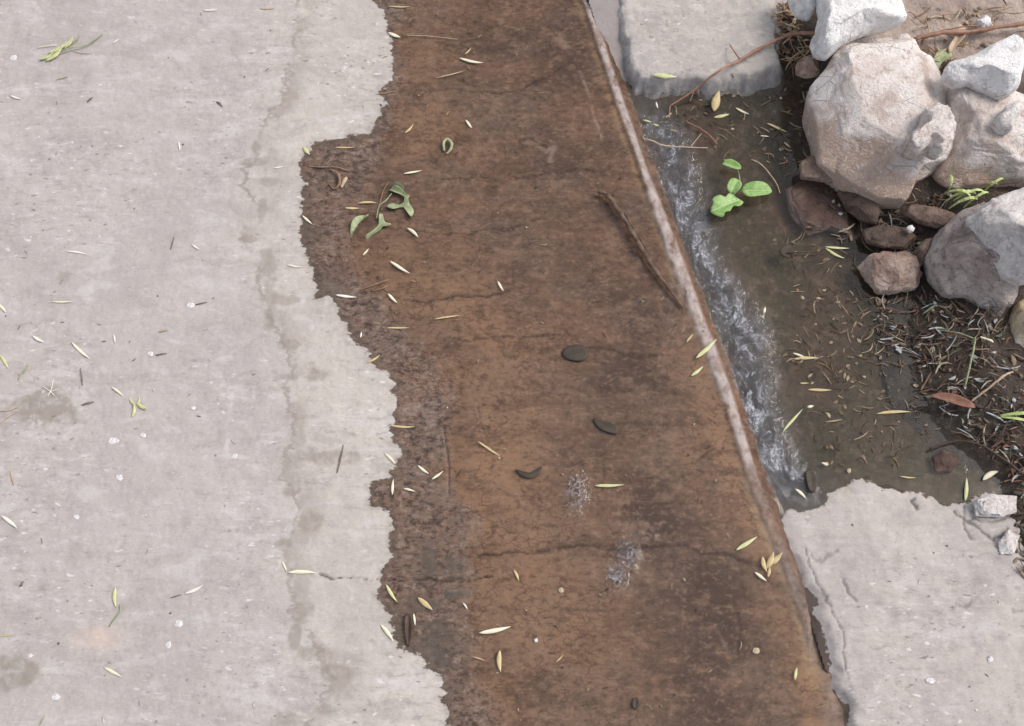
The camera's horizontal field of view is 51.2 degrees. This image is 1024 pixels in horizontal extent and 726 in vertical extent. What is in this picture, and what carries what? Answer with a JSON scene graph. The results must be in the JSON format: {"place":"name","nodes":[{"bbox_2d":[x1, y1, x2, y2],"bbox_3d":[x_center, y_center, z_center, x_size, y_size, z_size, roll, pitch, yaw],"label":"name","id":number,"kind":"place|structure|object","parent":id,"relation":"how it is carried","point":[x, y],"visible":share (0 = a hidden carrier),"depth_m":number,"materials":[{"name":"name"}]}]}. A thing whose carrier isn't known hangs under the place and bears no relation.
{"place":"outdoors","nodes":[
{"label":"outdoors","id":0,"kind":"place"},
{"bbox_2d":[0,0,843,725],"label":"road","id":1,"kind":"structure","parent":0,"point":[280,382],"depth_m":1.53,"materials":[{"name":"concrete"}]},
{"bbox_2d":[0,355,7,367],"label":"seed husk","id":2,"kind":"object","parent":1,"relation":"on","point":[3,360],"visible":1,"depth_m":1.54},
{"bbox_2d":[1,515,16,527],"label":"seed husk","id":3,"kind":"object","parent":1,"relation":"on","point":[8,520],"visible":1,"depth_m":1.46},
{"bbox_2d":[0,407,18,424],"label":"straw wisp","id":4,"kind":"object","parent":1,"relation":"on","point":[9,415],"visible":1,"depth_m":1.51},
{"bbox_2d":[10,55,16,59],"bbox_3d":[-0.803,-0.492,1.722,0.013,0.002,0.011,0,70,0],"label":"stone chip","id":5,"kind":"object","parent":1,"relation":"on","point":[13,57],"visible":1,"depth_m":1.72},
{"bbox_2d":[51,694,60,700],"bbox_3d":[-0.592,0.433,1.385,0.011,0.002,0.009,31,73,10],"label":"stone chip","id":6,"kind":"object","parent":1,"relation":"on","point":[55,697],"visible":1,"depth_m":1.39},
{"bbox_2d":[52,301,71,302],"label":"seed husk","id":7,"kind":"object","parent":1,"relation":"on","point":[61,301],"visible":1,"depth_m":1.57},
{"bbox_2d":[37,33,102,60],"bbox_3d":[-0.714,-0.515,1.722,0.108,0.013,0.043,-13,71,-5],"label":"bud sprig","id":8,"kind":"object","parent":1,"relation":"on","point":[55,52],"visible":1,"depth_m":1.72,"materials":[{"name":"yellow plant"}]},
{"bbox_2d":[72,342,88,357],"bbox_3d":[-0.626,-0.018,1.547,0.042,0.003,0.004,39,75,13],"label":"seed husk","id":9,"kind":"object","parent":1,"relation":"on","point":[77,348],"visible":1,"depth_m":1.55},
{"bbox_2d":[104,667,120,676],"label":"seed husk","id":10,"kind":"object","parent":1,"relation":"on","point":[112,671],"visible":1,"depth_m":1.39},
{"bbox_2d":[107,437,119,444],"bbox_3d":[-0.562,0.110,1.503,0.016,0.002,0.014,42,75,14],"label":"stone chip","id":11,"kind":"object","parent":1,"relation":"on","point":[111,440],"visible":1,"depth_m":1.50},
{"bbox_2d":[112,587,115,606],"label":"seed husk","id":12,"kind":"object","parent":1,"relation":"on","point":[114,596],"visible":1,"depth_m":1.43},
{"bbox_2d":[109,605,120,626],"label":"husk stalk","id":13,"kind":"object","parent":1,"relation":"on","point":[115,616],"visible":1,"depth_m":1.42,"materials":[{"name":"grey plant"}]},
{"bbox_2d":[116,475,122,480],"bbox_3d":[-0.546,0.160,1.485,0.010,0.002,0.009,0,70,0],"label":"stone chip","id":14,"kind":"object","parent":1,"relation":"on","point":[119,477],"visible":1,"depth_m":1.48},
{"bbox_2d":[129,396,147,416],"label":"star sprig","id":15,"kind":"object","parent":1,"relation":"on","point":[141,406],"visible":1,"depth_m":1.52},
{"bbox_2d":[175,620,182,626],"bbox_3d":[-0.442,0.346,1.417,0.010,0.002,0.009,0,70,0],"label":"stone chip","id":16,"kind":"object","parent":1,"relation":"on","point":[178,623],"visible":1,"depth_m":1.42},
{"bbox_2d":[187,303,194,307],"bbox_3d":[-0.474,-0.086,1.574,0.012,0.002,0.009,0,70,0],"label":"stone chip","id":17,"kind":"object","parent":1,"relation":"on","point":[190,305],"visible":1,"depth_m":1.57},
{"bbox_2d":[185,585,202,593],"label":"seed husk","id":18,"kind":"object","parent":1,"relation":"on","point":[193,590],"visible":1,"depth_m":1.43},
{"bbox_2d":[288,570,314,573],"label":"seed husk","id":19,"kind":"object","parent":1,"relation":"on","point":[300,572],"visible":1,"depth_m":1.44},
{"bbox_2d":[307,166,348,189],"bbox_3d":[-0.285,-0.287,1.646,0.066,0.008,0.042,0,70,0],"label":"curled leaf","id":20,"kind":"object","parent":1,"relation":"on","point":[342,183],"visible":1,"depth_m":1.64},
{"bbox_2d":[337,445,343,472],"bbox_3d":[-0.240,0.134,1.493,0.008,0.004,0.041,0,70,0],"label":"dark stick","id":21,"kind":"object","parent":1,"relation":"on","point":[340,459],"visible":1,"depth_m":1.49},
{"bbox_2d":[337,294,353,297],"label":"seed husk","id":22,"kind":"object","parent":1,"relation":"on","point":[344,296],"visible":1,"depth_m":1.58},
{"bbox_2d":[360,279,388,290],"bbox_3d":[-0.202,-0.112,1.583,0.045,0.005,0.012,-20,71,-7],"label":"brown straw","id":23,"kind":"object","parent":1,"relation":"on","point":[375,284],"visible":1,"depth_m":1.58,"materials":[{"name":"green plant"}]},
{"bbox_2d":[350,181,413,238],"bbox_3d":[-0.194,-0.222,1.624,0.067,0.011,0.116,35,74,12],"label":"wilted sprig","id":24,"kind":"object","parent":1,"relation":"on","point":[398,187],"visible":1,"depth_m":1.63,"materials":[{"name":"green plant"}]},
{"bbox_2d":[381,625,392,639],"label":"seed husk","id":25,"kind":"object","parent":1,"relation":"on","point":[386,631],"visible":1,"depth_m":1.41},
{"bbox_2d":[385,453,394,463],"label":"seed husk","id":26,"kind":"object","parent":1,"relation":"on","point":[389,457],"visible":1,"depth_m":1.50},
{"bbox_2d":[386,584,396,601],"bbox_3d":[-0.162,0.309,1.430,0.005,0.002,0.028,-33,73,-10],"label":"seed husk","id":27,"kind":"object","parent":1,"relation":"on","point":[390,592],"visible":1,"depth_m":1.43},
{"bbox_2d":[391,479,393,494],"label":"seed husk","id":28,"kind":"object","parent":1,"relation":"on","point":[392,487],"visible":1,"depth_m":1.48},
{"bbox_2d":[388,327,408,328],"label":"seed husk","id":29,"kind":"object","parent":1,"relation":"on","point":[397,327],"visible":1,"depth_m":1.56,"materials":[{"name":"plant"}]},
{"bbox_2d":[390,261,408,272],"bbox_3d":[-0.168,-0.143,1.595,0.038,0.006,0.005,33,74,11],"label":"seed husk","id":30,"kind":"object","parent":1,"relation":"on","point":[398,267],"visible":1,"depth_m":1.60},
{"bbox_2d":[391,425,412,427],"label":"seed husk","id":31,"kind":"object","parent":1,"relation":"on","point":[397,426],"visible":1,"depth_m":1.51,"materials":[{"name":"plant"}]},
{"bbox_2d":[405,614,411,646],"bbox_3d":[-0.137,0.353,1.411,0.010,0.006,0.043,0,70,0],"label":"bark strip","id":32,"kind":"object","parent":1,"relation":"on","point":[408,625],"visible":1,"depth_m":1.41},
{"bbox_2d":[407,228,417,236],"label":"seed husk","id":33,"kind":"object","parent":1,"relation":"on","point":[412,231],"visible":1,"depth_m":1.62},
{"bbox_2d":[418,597,431,609],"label":"seed husk","id":34,"kind":"object","parent":1,"relation":"on","point":[423,602],"visible":1,"depth_m":1.43,"materials":[{"name":"plant"}]},
{"bbox_2d":[409,35,452,38],"bbox_3d":[-0.131,-0.533,1.748,0.083,0.005,0.006,0,70,0],"label":"thin straw","id":35,"kind":"object","parent":1,"relation":"on","point":[426,35],"visible":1,"depth_m":1.75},
{"bbox_2d":[436,315,458,318],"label":"seed husk","id":36,"kind":"object","parent":1,"relation":"on","point":[446,317],"visible":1,"depth_m":1.57,"materials":[{"name":"plant"}]},
{"bbox_2d":[460,58,482,62],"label":"seed husk","id":37,"kind":"object","parent":1,"relation":"on","point":[469,60],"visible":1,"depth_m":1.73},
{"bbox_2d":[478,441,499,455],"bbox_3d":[-0.033,0.121,1.504,0.039,0.001,0.003,32,73,11],"label":"seed husk","id":38,"kind":"object","parent":1,"relation":"on","point":[485,446],"visible":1,"depth_m":1.50,"materials":[{"name":"plant"}]},
{"bbox_2d":[5,13,1005,722],"bbox_3d":[-0.064,-0.051,1.575,1.447,0.028,1.105,0,70,0],"label":"fine straw","id":39,"kind":"object","parent":1,"relation":"on","point":[231,439],"visible":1,"depth_m":1.48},
{"bbox_2d":[515,466,541,477],"bbox_3d":[0.024,0.154,1.494,0.039,0.001,0.016,-7,70,-2],"label":"leaf scrap","id":40,"kind":"object","parent":1,"relation":"on","point":[534,473],"visible":1,"depth_m":1.49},
{"bbox_2d":[336,13,741,710],"bbox_3d":[0.004,-0.058,1.575,0.460,0.018,1.137,-12,70,-4],"label":"fine straw","id":41,"kind":"object","parent":1,"relation":"on","point":[536,387],"visible":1,"depth_m":1.52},
{"bbox_2d":[562,344,588,360],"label":"dark leaf","id":42,"kind":"object","parent":1,"relation":"on","point":[578,352],"visible":1,"depth_m":1.56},
{"bbox_2d":[595,484,623,486],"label":"seed husk","id":43,"kind":"object","parent":1,"relation":"on","point":[607,485],"visible":1,"depth_m":1.49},
{"bbox_2d":[632,697,638,709],"bbox_3d":[0.161,0.444,1.392,0.009,0.002,0.016,0,70,0],"label":"green scrap","id":44,"kind":"object","parent":1,"relation":"on","point":[635,703],"visible":1,"depth_m":1.39,"materials":[{"name":"stone"}]},
{"bbox_2d":[598,190,683,307],"bbox_3d":[0.197,-0.178,1.618,0.020,0.014,0.229,-29,73,-10],"label":"dark stick","id":45,"kind":"object","parent":1,"relation":"on","point":[631,230],"visible":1,"depth_m":1.62,"materials":[{"name":"wood"}]},
{"bbox_2d":[752,648,759,653],"bbox_3d":[0.325,0.384,1.423,0.010,0.002,0.008,0,70,0],"label":"stone chip","id":46,"kind":"object","parent":1,"relation":"on","point":[756,650],"visible":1,"depth_m":1.42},
{"bbox_2d":[659,129,796,478],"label":"water","id":47,"kind":"structure","parent":0,"point":[750,393],"depth_m":1.60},
{"bbox_2d":[442,138,453,153],"bbox_3d":[-0.101,-0.340,1.673,0.018,0.007,0.027,0,70,0],"label":"green curl","id":48,"kind":"object","parent":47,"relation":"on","point":[451,144],"visible":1,"depth_m":1.67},
{"bbox_2d":[479,626,510,633],"bbox_3d":[-0.023,0.354,1.415,0.043,0.003,0.006,-11,71,-4],"label":"seed husk","id":49,"kind":"object","parent":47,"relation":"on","point":[493,630],"visible":1,"depth_m":1.41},
{"bbox_2d":[497,651,500,671],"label":"seed husk","id":50,"kind":"object","parent":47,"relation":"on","point":[499,659],"visible":1,"depth_m":1.40,"materials":[{"name":"plant"}]},
{"bbox_2d":[593,418,617,433],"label":"dark leaf","id":51,"kind":"object","parent":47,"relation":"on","point":[609,427],"visible":1,"depth_m":1.52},
{"bbox_2d":[643,133,707,147],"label":"pale twig","id":52,"kind":"object","parent":47,"relation":"on","point":[675,146],"visible":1,"depth_m":1.70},
{"bbox_2d":[691,366,702,375],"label":"seed husk","id":53,"kind":"object","parent":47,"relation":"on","point":[696,371],"visible":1,"depth_m":1.56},
{"bbox_2d":[685,120,717,144],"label":"red twig","id":54,"kind":"object","parent":47,"relation":"on","point":[705,132],"visible":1,"depth_m":1.71,"materials":[{"name":"wood"}]},
{"bbox_2d":[696,339,716,357],"bbox_3d":[0.284,-0.020,1.564,0.043,0.006,0.007,-40,70,-13],"label":"seed husk","id":55,"kind":"object","parent":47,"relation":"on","point":[705,349],"visible":1,"depth_m":1.56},
{"bbox_2d":[711,91,719,110],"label":"seed husk","id":56,"kind":"object","parent":47,"relation":"on","point":[715,102],"visible":1,"depth_m":1.73,"materials":[{"name":"plant"}]},
{"bbox_2d":[714,114,728,117],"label":"seed husk","id":57,"kind":"object","parent":47,"relation":"on","point":[721,116],"visible":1,"depth_m":1.72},
{"bbox_2d":[711,159,771,216],"bbox_3d":[0.343,-0.264,1.662,0.089,0.011,0.096,40,75,13],"label":"green leaf sprig","id":58,"kind":"object","parent":47,"relation":"on","point":[721,206],"visible":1,"depth_m":1.66,"materials":[{"name":"plant"}]},
{"bbox_2d":[736,537,756,549],"bbox_3d":[0.323,0.248,1.469,0.035,0.005,0.006,-29,70,-10],"label":"seed husk","id":59,"kind":"object","parent":47,"relation":"on","point":[744,544],"visible":1,"depth_m":1.47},
{"bbox_2d":[755,572,765,580],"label":"seed husk","id":60,"kind":"object","parent":47,"relation":"on","point":[760,575],"visible":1,"depth_m":1.46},
{"bbox_2d":[751,159,779,191],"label":"pale twig","id":61,"kind":"object","parent":47,"relation":"on","point":[768,172],"visible":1,"depth_m":1.68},
{"bbox_2d":[761,552,781,576],"bbox_3d":[0.351,0.271,1.459,0.021,0.008,0.038,33,73,11],"label":"husk cluster","id":62,"kind":"object","parent":47,"relation":"on","point":[772,559],"visible":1,"depth_m":1.46,"materials":[{"name":"plant"}]},
{"bbox_2d":[767,123,786,131],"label":"seed husk","id":63,"kind":"object","parent":47,"relation":"on","point":[772,125],"visible":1,"depth_m":1.71,"materials":[{"name":"plant"}]},
{"bbox_2d":[780,244,794,257],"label":"sunken leaf","id":64,"kind":"object","parent":47,"relation":"on","point":[785,249],"visible":1,"depth_m":1.64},
{"bbox_2d":[772,113,802,138],"bbox_3d":[0.451,-0.388,1.715,0.096,0.004,0.008,-35,74,-12],"label":"dark stick","id":65,"kind":"object","parent":47,"relation":"on","point":[786,124],"visible":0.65,"depth_m":1.71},
{"bbox_2d":[783,409,802,430],"bbox_3d":[0.406,0.083,1.544,0.004,0.006,0.044,41,75,18],"label":"seed husk","id":66,"kind":"object","parent":47,"relation":"on","point":[790,422],"visible":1,"depth_m":1.54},
{"bbox_2d":[661,75,940,466],"bbox_3d":[0.445,-0.163,1.623,0.258,0.028,0.688,-15,71,-5],"label":"wet straw","id":67,"kind":"object","parent":47,"relation":"on","point":[848,377],"visible":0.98,"depth_m":1.59,"materials":[{"name":"plant"}]},
{"bbox_2d":[795,356,815,359],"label":"seed husk","id":68,"kind":"object","parent":47,"relation":"on","point":[803,358],"visible":1,"depth_m":1.58,"materials":[{"name":"plant"}]},
{"bbox_2d":[787,251,829,267],"bbox_3d":[0.454,-0.158,1.632,0.066,0.007,0.028,0,70,0],"label":"dark stick","id":69,"kind":"object","parent":47,"relation":"on","point":[806,252],"visible":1,"depth_m":1.63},
{"bbox_2d":[805,469,816,492],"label":"sunken leaf","id":70,"kind":"object","parent":47,"relation":"on","point":[811,479],"visible":1,"depth_m":1.52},
{"bbox_2d":[808,388,828,390],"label":"seed husk","id":71,"kind":"object","parent":47,"relation":"on","point":[815,389],"visible":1,"depth_m":1.56,"materials":[{"name":"plant"}]},
{"bbox_2d":[826,248,842,257],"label":"seed husk","id":72,"kind":"object","parent":47,"relation":"on","point":[834,253],"visible":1,"depth_m":1.64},
{"bbox_2d":[827,246,846,248],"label":"seed husk","id":73,"kind":"object","parent":47,"relation":"on","point":[832,247],"visible":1,"depth_m":1.64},
{"bbox_2d":[877,410,909,413],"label":"seed husk","id":74,"kind":"object","parent":47,"relation":"on","point":[891,411],"visible":1,"depth_m":1.55,"materials":[{"name":"plant"}]},
{"bbox_2d":[964,478,967,500],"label":"seed husk","id":75,"kind":"object","parent":47,"relation":"on","point":[966,491],"visible":1,"depth_m":1.51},
{"bbox_2d":[929,439,1023,475],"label":"dark stick","id":76,"kind":"object","parent":47,"relation":"on","point":[991,451],"visible":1,"depth_m":1.51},
{"bbox_2d":[983,471,997,479],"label":"seed husk","id":77,"kind":"object","parent":47,"relation":"on","point":[989,474],"visible":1,"depth_m":1.52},
{"bbox_2d":[589,0,1023,725],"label":"pavement","id":78,"kind":"structure","parent":0,"point":[867,538],"depth_m":1.53,"materials":[{"name":"concrete"}]},
{"bbox_2d":[617,0,783,99],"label":"kerb block","id":79,"kind":"structure","parent":78,"relation":"on","point":[693,39],"depth_m":1.74,"materials":[{"name":"concrete"}]},
{"bbox_2d":[653,73,675,77],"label":"seed husk","id":80,"kind":"object","parent":79,"relation":"on","point":[662,75],"visible":1,"depth_m":1.71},
{"bbox_2d":[669,31,814,112],"bbox_3d":[0.363,-0.491,1.725,0.271,0.056,0.059,-24,72,-8],"label":"red twig","id":81,"kind":"object","parent":79,"relation":"on","point":[750,53],"visible":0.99,"depth_m":1.72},
{"bbox_2d":[925,678,934,683],"bbox_3d":[0.550,0.418,1.404,0.014,0.002,0.008,0,70,0],"label":"stone chip","id":82,"kind":"object","parent":78,"relation":"on","point":[930,680],"visible":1,"depth_m":1.40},
{"bbox_2d":[973,493,1016,516],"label":"stone","id":83,"kind":"object","parent":78,"relation":"on","point":[991,505],"visible":1,"depth_m":1.49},
{"bbox_2d":[998,529,1019,554],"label":"stone","id":84,"kind":"object","parent":78,"relation":"on","point":[1008,542],"visible":1,"depth_m":1.47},
{"bbox_2d":[779,0,1023,545],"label":"soil","id":85,"kind":"structure","parent":0,"point":[975,459],"depth_m":1.58,"materials":[{"name":"soil"}]},
{"bbox_2d":[795,57,819,78],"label":"stone","id":86,"kind":"object","parent":85,"relation":"on","point":[807,68],"visible":0.98,"depth_m":1.69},
{"bbox_2d":[799,156,832,183],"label":"flat stone","id":87,"kind":"object","parent":85,"relation":"on","point":[810,169],"visible":0.74,"depth_m":1.66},
{"bbox_2d":[785,180,857,238],"bbox_3d":[0.487,-0.242,1.674,0.114,0.018,0.106,0,70,0],"label":"flat stone","id":88,"kind":"object","parent":85,"relation":"on","point":[807,200],"visible":0.81,"depth_m":1.67,"materials":[{"name":"stone"}]},
{"bbox_2d":[837,190,881,224],"bbox_3d":[0.537,-0.245,1.649,0.080,0.032,0.036,42,75,14],"label":"flat stone","id":89,"kind":"object","parent":85,"relation":"on","point":[862,208],"visible":0.91,"depth_m":1.64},
{"bbox_2d":[802,33,952,208],"bbox_3d":[0.573,-0.383,1.682,0.223,0.160,0.299,0,70,0],"label":"boulder","id":90,"kind":"object","parent":85,"relation":"on","point":[867,101],"visible":0.8,"depth_m":1.62,"materials":[{"name":"beige stone"}]},
{"bbox_2d":[809,0,906,60],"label":"stone","id":91,"kind":"object","parent":90,"relation":"on","point":[840,23],"visible":1,"depth_m":1.64,"materials":[{"name":"stone"}]},
{"bbox_2d":[900,102,956,160],"bbox_3d":[0.623,-0.342,1.573,0.059,0.059,0.110,32,73,11],"label":"stone","id":92,"kind":"object","parent":90,"relation":"on","point":[931,137],"visible":1,"depth_m":1.55,"materials":[{"name":"stone"}]},
{"bbox_2d":[862,225,916,250],"bbox_3d":[0.578,-0.193,1.633,0.084,0.021,0.043,0,70,0],"label":"flat stone","id":93,"kind":"object","parent":85,"relation":"on","point":[893,237],"visible":0.99,"depth_m":1.62,"materials":[{"name":"stone"}]},
{"bbox_2d":[906,225,914,232],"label":"stone","id":94,"kind":"object","parent":93,"relation":"on","point":[910,228],"visible":1,"depth_m":1.61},
{"bbox_2d":[857,251,922,294],"bbox_3d":[0.573,-0.139,1.613,0.099,0.056,0.069,0,70,0],"label":"stone","id":95,"kind":"object","parent":85,"relation":"on","point":[886,272],"visible":1,"depth_m":1.60,"materials":[{"name":"stone"}]},
{"bbox_2d":[773,0,1023,76],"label":"dry straw","id":96,"kind":"object","parent":85,"relation":"on","point":[783,48],"visible":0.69,"depth_m":1.75,"materials":[{"name":"plant"}]},
{"bbox_2d":[787,0,815,20],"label":"stone","id":97,"kind":"object","parent":96,"relation":"on","point":[803,10],"visible":0.99,"depth_m":1.70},
{"bbox_2d":[912,238,932,266],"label":"stone","id":98,"kind":"object","parent":85,"relation":"on","point":[921,250],"visible":0.81,"depth_m":1.60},
{"bbox_2d":[824,184,1023,577],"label":"mulch","id":99,"kind":"object","parent":85,"relation":"on","point":[938,364],"visible":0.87,"depth_m":1.56,"materials":[{"name":"plant"}]},
{"bbox_2d":[939,330,975,386],"bbox_3d":[0.658,-0.015,1.550,0.038,0.025,0.095,-15,71,-6],"label":"pale twig","id":100,"kind":"object","parent":99,"relation":"on","point":[971,357],"visible":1,"depth_m":1.54,"materials":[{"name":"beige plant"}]},
{"bbox_2d":[970,371,1013,401],"bbox_3d":[0.685,0.032,1.526,0.070,0.026,0.006,-32,73,-11],"label":"pale twig","id":101,"kind":"object","parent":99,"relation":"on","point":[991,385],"visible":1,"depth_m":1.52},
{"bbox_2d":[905,204,954,228],"bbox_3d":[0.638,-0.223,1.627,0.075,0.025,0.030,14,71,5],"label":"flat stone","id":102,"kind":"object","parent":85,"relation":"on","point":[932,217],"visible":0.91,"depth_m":1.62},
{"bbox_2d":[933,49,951,68],"bbox_3d":[0.682,-0.484,1.700,0.022,0.006,0.049,43,75,14],"label":"green scrap","id":103,"kind":"object","parent":85,"relation":"on","point":[942,57],"visible":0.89,"depth_m":1.70,"materials":[{"name":"green plant"}]},
{"bbox_2d":[939,61,950,74],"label":"stone","id":104,"kind":"object","parent":85,"relation":"on","point":[942,68],"visible":0.13,"depth_m":1.67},
{"bbox_2d":[930,450,960,473],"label":"flat stone","id":105,"kind":"object","parent":85,"relation":"on","point":[943,461],"visible":1,"depth_m":1.52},
{"bbox_2d":[930,393,974,407],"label":"rust leaf","id":106,"kind":"object","parent":85,"relation":"on","point":[956,399],"visible":1,"depth_m":1.53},
{"bbox_2d":[948,23,965,53],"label":"tan leaf","id":107,"kind":"object","parent":85,"relation":"on","point":[956,41],"visible":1,"depth_m":1.71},
{"bbox_2d":[913,21,1023,40],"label":"red twig","id":108,"kind":"object","parent":85,"relation":"on","point":[949,31],"visible":1,"depth_m":1.71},
{"bbox_2d":[922,202,1018,316],"bbox_3d":[0.680,-0.154,1.582,0.124,0.117,0.175,0,70,0],"label":"boulder","id":109,"kind":"object","parent":85,"relation":"on","point":[960,258],"visible":0.76,"depth_m":1.56,"materials":[{"name":"grey stone"}]},
{"bbox_2d":[965,187,1023,285],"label":"boulder","id":110,"kind":"object","parent":109,"relation":"on","point":[996,224],"visible":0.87,"depth_m":1.51,"materials":[{"name":"grey stone"}]},
{"bbox_2d":[940,175,1003,208],"bbox_3d":[0.703,-0.266,1.620,0.096,0.040,0.059,0,70,0],"label":"grass tuft","id":111,"kind":"object","parent":85,"relation":"on","point":[968,192],"visible":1,"depth_m":1.61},
{"bbox_2d":[932,87,1023,189],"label":"boulder","id":112,"kind":"object","parent":85,"relation":"on","point":[981,154],"visible":0.6,"depth_m":1.61,"materials":[{"name":"beige stone"}]},
{"bbox_2d":[940,34,1023,99],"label":"stone","id":113,"kind":"object","parent":112,"relation":"on","point":[994,71],"visible":1,"depth_m":1.59,"materials":[{"name":"stone"}]},
{"bbox_2d":[990,100,1020,134],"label":"stone","id":114,"kind":"object","parent":112,"relation":"on","point":[1005,120],"visible":1,"depth_m":1.57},
{"bbox_2d":[974,15,990,27],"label":"stone","id":115,"kind":"object","parent":85,"relation":"on","point":[984,21],"visible":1,"depth_m":1.71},
{"bbox_2d":[1000,411,1023,420],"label":"grass clipping","id":116,"kind":"object","parent":85,"relation":"on","point":[1006,415],"depth_m":1.51},
{"bbox_2d":[1008,299,1023,347],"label":"stone","id":117,"kind":"object","parent":85,"relation":"on","point":[1016,321],"visible":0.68,"depth_m":1.55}
]}

